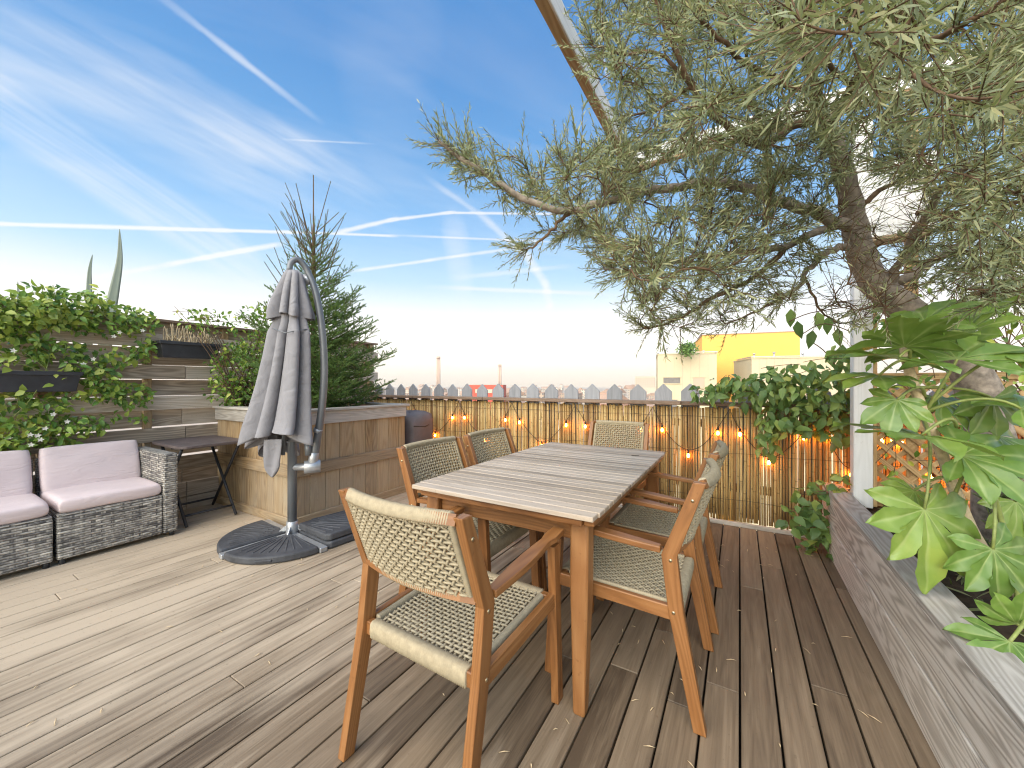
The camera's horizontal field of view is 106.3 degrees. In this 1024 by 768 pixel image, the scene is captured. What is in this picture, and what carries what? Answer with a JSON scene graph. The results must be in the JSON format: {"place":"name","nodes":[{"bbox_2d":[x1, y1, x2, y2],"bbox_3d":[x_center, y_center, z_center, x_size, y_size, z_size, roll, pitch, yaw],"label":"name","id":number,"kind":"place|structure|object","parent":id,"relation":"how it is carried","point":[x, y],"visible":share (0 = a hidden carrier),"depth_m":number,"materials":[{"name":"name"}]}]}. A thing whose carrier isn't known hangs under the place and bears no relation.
{"place":"outdoors","nodes":[
{"label":"outdoors","id":0,"kind":"place"},
{"bbox_2d":[17,229,122,378],"bbox_3d":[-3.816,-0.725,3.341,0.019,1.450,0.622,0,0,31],"label":"agave plant","id":1,"kind":"object","parent":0,"point":[113,291],"visible":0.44,"depth_m":3.56,"materials":[{"name":"green plant"}]},
{"bbox_2d":[4,387,931,483],"bbox_3d":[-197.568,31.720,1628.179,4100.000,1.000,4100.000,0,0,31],"label":"ground","id":2,"kind":"structure","parent":0,"point":[600,389],"depth_m":296.02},
{"bbox_2d":[436,356,440,385],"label":"chimney","id":3,"kind":"object","parent":2,"relation":"on","point":[438,378],"visible":0.78,"depth_m":1247.19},
{"bbox_2d":[469,385,505,408],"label":"red building","id":4,"kind":"structure","parent":2,"relation":"on","point":[489,388],"depth_m":260.52,"materials":[{"name":"red"}]},
{"bbox_2d":[498,364,501,384],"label":"chimney","id":5,"kind":"object","parent":2,"relation":"on","point":[499,374],"visible":0.78,"depth_m":1347.66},
{"bbox_2d":[505,395,524,427],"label":"town house","id":6,"kind":"structure","parent":2,"relation":"on","point":[505,407],"depth_m":267.15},
{"bbox_2d":[506,388,525,401],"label":"town house","id":7,"kind":"structure","parent":2,"relation":"on","point":[523,395],"depth_m":339.38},
{"bbox_2d":[522,390,544,403],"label":"town house","id":8,"kind":"structure","parent":2,"relation":"on","point":[541,394],"depth_m":361.27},
{"bbox_2d":[560,393,581,413],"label":"town house","id":9,"kind":"structure","parent":2,"relation":"on","point":[579,395],"depth_m":397.41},
{"bbox_2d":[565,388,585,403],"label":"town house","id":10,"kind":"structure","parent":2,"relation":"on","point":[582,390],"depth_m":518.14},
{"bbox_2d":[578,390,583,409],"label":"town house","id":11,"kind":"structure","parent":2,"relation":"on","point":[579,391],"depth_m":455.56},
{"bbox_2d":[600,393,629,410],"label":"town house","id":12,"kind":"structure","parent":2,"relation":"on","point":[605,397],"depth_m":231.53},
{"bbox_2d":[623,385,634,399],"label":"town house","id":13,"kind":"structure","parent":2,"relation":"on","point":[627,388],"depth_m":644.24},
{"bbox_2d":[648,393,654,398],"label":"town house","id":14,"kind":"structure","parent":2,"relation":"on","point":[651,395],"depth_m":590.80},
{"bbox_2d":[0,0,1023,389],"label":"sky","id":15,"kind":"structure","parent":0,"point":[179,127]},
{"bbox_2d":[635,376,655,393],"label":"apartment tower","id":16,"kind":"structure","parent":0,"point":[647,384],"depth_m":613.91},
{"bbox_2d":[656,348,717,517],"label":"cream building","id":17,"kind":"structure","parent":0,"point":[675,376],"depth_m":64.61,"materials":[{"name":"paint"}]},
{"bbox_2d":[662,377,680,383],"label":"window","id":18,"kind":"structure","parent":17,"relation":"in","point":[666,380],"depth_m":65.22,"materials":[{"name":"grey glass"}]},
{"bbox_2d":[674,339,699,358],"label":"rooftop shrub","id":19,"kind":"object","parent":17,"relation":"on","point":[688,348],"visible":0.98,"depth_m":62.10,"materials":[{"name":"green plant"}]},
{"bbox_2d":[692,377,704,387],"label":"window","id":20,"kind":"structure","parent":17,"relation":"in","point":[698,381],"depth_m":63.78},
{"bbox_2d":[607,525,872,767],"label":"roof slab","id":21,"kind":"structure","parent":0,"point":[696,760],"depth_m":1.68,"materials":[{"name":"black"}]},
{"bbox_2d":[0,492,940,767],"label":"deck","id":22,"kind":"structure","parent":21,"relation":"on","point":[192,686],"depth_m":1.60,"materials":[{"name":"brown wood"}]},
{"bbox_2d":[0,459,52,574],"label":"wicker sofa","id":23,"kind":"object","parent":22,"relation":"on","point":[26,544],"visible":0.65,"depth_m":2.46,"materials":[{"name":"grey wicker"}]},
{"bbox_2d":[0,493,48,525],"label":"seat cushion","id":24,"kind":"object","parent":23,"relation":"on","point":[20,508],"visible":0.89,"depth_m":2.49,"materials":[{"name":"pink fabric"}]},
{"bbox_2d":[0,450,32,496],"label":"back cushion","id":25,"kind":"object","parent":24,"relation":"on","point":[15,473],"visible":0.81,"depth_m":2.72,"materials":[{"name":"pink fabric"}]},
{"bbox_2d":[35,446,176,564],"bbox_3d":[-3.160,0.888,3.009,0.675,0.663,0.640,0,0,31],"label":"wicker sofa","id":26,"kind":"object","parent":22,"relation":"on","point":[79,532],"visible":0.63,"depth_m":2.87,"materials":[{"name":"grey wicker"}]},
{"bbox_2d":[39,477,160,512],"bbox_3d":[-3.162,0.833,2.961,0.600,0.117,0.548,0,0,31],"label":"seat cushion","id":27,"kind":"object","parent":26,"relation":"on","point":[79,497],"visible":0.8,"depth_m":2.81,"materials":[{"name":"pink fabric"}]},
{"bbox_2d":[38,440,140,492],"bbox_3d":[-3.361,0.655,3.078,0.133,0.360,0.548,-18,-9,29],"label":"back cushion","id":28,"kind":"object","parent":27,"relation":"on","point":[59,467],"visible":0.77,"depth_m":3.01,"materials":[{"name":"pink fabric"}]},
{"bbox_2d":[0,303,377,511],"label":"slat fence","id":29,"kind":"object","parent":22,"relation":"on","point":[197,477],"visible":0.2,"depth_m":3.65,"materials":[{"name":"brown wood"}]},
{"bbox_2d":[0,370,83,391],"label":"window box","id":30,"kind":"object","parent":29,"relation":"attached to","point":[14,381],"visible":0.96,"depth_m":2.86,"materials":[{"name":"black plastic"}]},
{"bbox_2d":[0,279,164,454],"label":"climbing vine","id":31,"kind":"object","parent":29,"relation":"attached to","point":[58,314],"visible":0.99,"depth_m":3.00,"materials":[{"name":"green plant"}]},
{"bbox_2d":[152,340,221,359],"bbox_3d":[-3.112,-0.331,3.694,0.183,0.170,0.480,0,0,31],"label":"window box","id":32,"kind":"object","parent":29,"relation":"attached to","point":[179,349],"visible":0.83,"depth_m":3.61,"materials":[{"name":"black plastic"}]},
{"bbox_2d":[163,324,216,343],"bbox_3d":[-3.092,-0.449,3.702,0.159,0.214,0.408,0,0,31],"label":"dried plant","id":33,"kind":"object","parent":32,"relation":"in","point":[172,336],"visible":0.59,"depth_m":3.64,"materials":[{"name":"beige plant"}]},
{"bbox_2d":[152,435,239,527],"bbox_3d":[-2.888,0.868,3.542,0.690,0.696,0.510,0,0,31],"label":"folding table","id":34,"kind":"object","parent":22,"relation":"on","point":[182,444],"visible":0.81,"depth_m":3.53,"materials":[{"name":"black plastic"}]},
{"bbox_2d":[217,520,284,554],"bbox_3d":[-2.086,1.190,2.994,0.437,0.056,0.472,0,0,31],"label":"umbrella weight","id":35,"kind":"object","parent":22,"relation":"on","point":[253,532],"visible":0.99,"depth_m":2.96,"materials":[{"name":"black plastic"}]},
{"bbox_2d":[224,534,317,564],"bbox_3d":[-1.685,1.190,2.725,0.472,0.056,0.437,0,0,31],"label":"umbrella weight","id":36,"kind":"object","parent":22,"relation":"on","point":[283,548],"visible":1,"depth_m":2.68,"materials":[{"name":"black plastic"}]},
{"bbox_2d":[219,257,327,559],"bbox_3d":[-1.751,0.112,3.060,0.712,2.213,0.712,0,0,-9],"label":"cantilever umbrella","id":37,"kind":"object","parent":22,"relation":"on","point":[277,423],"visible":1,"depth_m":2.89,"materials":[{"name":"fabric"}]},
{"bbox_2d":[212,402,409,525],"bbox_3d":[-2.119,0.722,4.147,1.435,0.996,1.355,0,0,31],"label":"planter box","id":38,"kind":"object","parent":22,"relation":"on","point":[359,445],"visible":0.64,"depth_m":3.71,"materials":[{"name":"brown wood"}]},
{"bbox_2d":[172,299,270,406],"bbox_3d":[-2.787,-0.368,3.927,0.345,1.340,1.056,0,0,31],"label":"leafy shrub","id":39,"kind":"object","parent":38,"relation":"on","point":[237,396],"visible":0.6,"depth_m":3.87,"materials":[{"name":"green plant"}]},
{"bbox_2d":[231,174,396,408],"bbox_3d":[-2.052,-0.973,4.125,1.570,2.628,1.379,0,0,-34],"label":"spruce tree","id":40,"kind":"object","parent":38,"relation":"on","point":[340,373],"visible":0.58,"depth_m":4.06,"materials":[{"name":"green plant"}]},
{"bbox_2d":[299,530,354,548],"bbox_3d":[-1.401,1.190,3.118,0.438,0.056,0.438,0,0,36],"label":"umbrella weight","id":41,"kind":"object","parent":22,"relation":"on","point":[339,541],"visible":0.12,"depth_m":2.91,"materials":[{"name":"black plastic"}]},
{"bbox_2d":[299,510,351,540],"bbox_3d":[-1.408,1.133,3.116,0.428,0.056,0.428,0,0,36],"label":"umbrella weight","id":42,"kind":"object","parent":41,"relation":"on","point":[332,526],"visible":0.62,"depth_m":3.00,"materials":[{"name":"black plastic"}]},
{"bbox_2d":[405,410,432,481],"bbox_3d":[-1.334,0.762,4.844,0.645,0.875,0.487,0,0,31],"label":"covered grill","id":43,"kind":"object","parent":22,"relation":"on","point":[418,425],"visible":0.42,"depth_m":4.63,"materials":[{"name":"grey fabric"}]},
{"bbox_2d":[338,487,563,767],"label":"rope chair","id":44,"kind":"object","parent":22,"relation":"on","point":[486,622],"visible":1,"depth_m":1.19,"materials":[{"name":"beige fabric"}]},
{"bbox_2d":[27,545,879,767],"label":"leaf litter","id":45,"kind":"object","parent":22,"relation":"on","point":[565,718],"visible":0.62,"depth_m":1.51,"materials":[{"name":"brown plant"}]},
{"bbox_2d":[396,436,540,594],"bbox_3d":[-0.243,0.776,2.142,0.652,0.888,0.543,0,0,30],"label":"rope chair","id":46,"kind":"object","parent":22,"relation":"on","point":[494,538],"visible":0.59,"depth_m":2.15,"materials":[{"name":"beige fabric"}]},
{"bbox_2d":[463,427,546,590],"bbox_3d":[0.053,0.776,2.623,0.652,0.888,0.543,0,0,32],"label":"rope chair","id":47,"kind":"object","parent":22,"relation":"on","point":[477,451],"visible":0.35,"depth_m":2.72,"materials":[{"name":"beige fabric"}]},
{"bbox_2d":[412,442,665,716],"bbox_3d":[0.306,0.848,2.280,0.906,0.744,1.571,0,0,31],"label":"dining table","id":48,"kind":"object","parent":22,"relation":"on","point":[577,492],"visible":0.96,"depth_m":1.74,"materials":[{"name":"brown wood"}]},
{"bbox_2d":[588,420,649,499],"bbox_3d":[0.823,0.776,3.216,0.543,0.888,0.652,0,0,31],"label":"rope chair","id":49,"kind":"object","parent":22,"relation":"on","point":[643,437],"visible":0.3,"depth_m":3.43,"materials":[{"name":"beige fabric"}]},
{"bbox_2d":[545,458,720,737],"bbox_3d":[0.551,0.776,1.692,0.652,0.888,0.543,0,0,30],"label":"rope chair","id":50,"kind":"object","parent":22,"relation":"on","point":[645,575],"visible":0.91,"depth_m":1.49,"materials":[{"name":"brown wood"}]},
{"bbox_2d":[596,440,728,634],"bbox_3d":[0.888,0.776,2.236,0.652,0.888,0.543,0,0,31],"label":"rope chair","id":51,"kind":"object","parent":22,"relation":"on","point":[651,524],"visible":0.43,"depth_m":2.15,"materials":[{"name":"brown wood"}]},
{"bbox_2d":[371,383,1021,527],"bbox_3d":[0.705,0.583,4.091,6.958,1.174,0.183,0,0,31],"label":"picket railing","id":52,"kind":"object","parent":22,"relation":"on","point":[663,394],"visible":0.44,"depth_m":3.91,"materials":[{"name":"grey wood"}]},
{"bbox_2d":[689,306,878,464],"bbox_3d":[2.198,0.026,3.224,1.270,1.240,0.788,0,0,31],"label":"climbing vine","id":53,"kind":"object","parent":52,"relation":"attached to","point":[787,389],"visible":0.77,"depth_m":2.98,"materials":[{"name":"green plant"}]},
{"bbox_2d":[374,398,1023,537],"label":"bamboo screen","id":54,"kind":"object","parent":22,"relation":"on","point":[481,415],"visible":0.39,"depth_m":3.47,"materials":[{"name":"brown wood"}]},
{"bbox_2d":[410,400,953,477],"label":"string lights","id":55,"kind":"object","parent":54,"relation":"hanging from","point":[717,433],"visible":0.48,"depth_m":3.52,"materials":[{"name":"brown"}]},
{"bbox_2d":[822,482,1023,767],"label":"planter box","id":56,"kind":"object","parent":22,"relation":"on","point":[965,702],"visible":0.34,"depth_m":1.31,"materials":[{"name":"grey wood"}]},
{"bbox_2d":[405,0,1023,558],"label":"silver leaved tree","id":57,"kind":"object","parent":56,"relation":"on","point":[989,70],"visible":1,"depth_m":1.42,"materials":[{"name":"grey plant"}]},
{"bbox_2d":[534,0,986,508],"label":"pergola","id":58,"kind":"object","parent":56,"relation":"on","point":[863,460],"visible":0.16,"depth_m":2.55,"materials":[{"name":"white paint"}]},
{"bbox_2d":[775,473,850,561],"bbox_3d":[2.167,1.011,2.754,0.460,0.779,0.269,0,0,31],"label":"ivy plant","id":59,"kind":"object","parent":56,"relation":"on","point":[809,516],"visible":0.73,"depth_m":2.75,"materials":[{"name":"green plant"}]},
{"bbox_2d":[877,436,937,477],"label":"string lights","id":60,"kind":"object","parent":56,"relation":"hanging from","point":[933,474],"visible":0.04,"depth_m":2.56,"materials":[{"name":"brown"}]},
{"bbox_2d":[823,293,1023,662],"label":"palmate plant","id":61,"kind":"object","parent":56,"relation":"in","point":[988,468],"visible":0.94,"depth_m":1.38,"materials":[{"name":"green plant"}]},
{"bbox_2d":[907,483,965,496],"bbox_3d":[2.461,0.715,2.208,0.199,0.243,0.258,0,0,-12],"label":"silvery herb","id":62,"kind":"object","parent":56,"relation":"in","point":[910,485],"visible":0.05,"depth_m":2.29,"materials":[{"name":"plant"}]},
{"bbox_2d":[863,504,1023,647],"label":"ground cover","id":63,"kind":"object","parent":56,"relation":"in","point":[972,609],"visible":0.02,"depth_m":1.50,"materials":[{"name":"brown soil"}]},
{"bbox_2d":[877,372,1023,508],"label":"lattice trellis","id":64,"kind":"object","parent":56,"relation":"on","point":[906,449],"visible":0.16,"depth_m":2.51,"materials":[{"name":"brown wood"}]},
{"bbox_2d":[951,277,1023,489],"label":"loose shrub","id":65,"kind":"object","parent":56,"relation":"on","point":[1004,338],"visible":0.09,"depth_m":2.37,"materials":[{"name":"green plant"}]},
{"bbox_2d":[982,535,1014,553],"bbox_3d":[2.042,0.743,1.617,0.329,0.186,0.214,0,0,31],"label":"silvery herb","id":66,"kind":"object","parent":56,"relation":"in","point":[988,542],"visible":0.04,"depth_m":1.63,"materials":[{"name":"green plant"}]},
{"bbox_2d":[695,329,799,524],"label":"yellow building","id":67,"kind":"structure","parent":0,"point":[758,343],"depth_m":73.48,"materials":[{"name":"paint"}]},
{"bbox_2d":[733,352,849,536],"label":"cream building","id":68,"kind":"structure","parent":0,"point":[745,368],"depth_m":59.29,"materials":[{"name":"paint"}]},
{"bbox_2d":[964,477,1023,550],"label":"silvery herb","id":69,"kind":"object","parent":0,"point":[989,509],"visible":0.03,"depth_m":1.66,"materials":[{"name":"green plant"}]}
]}

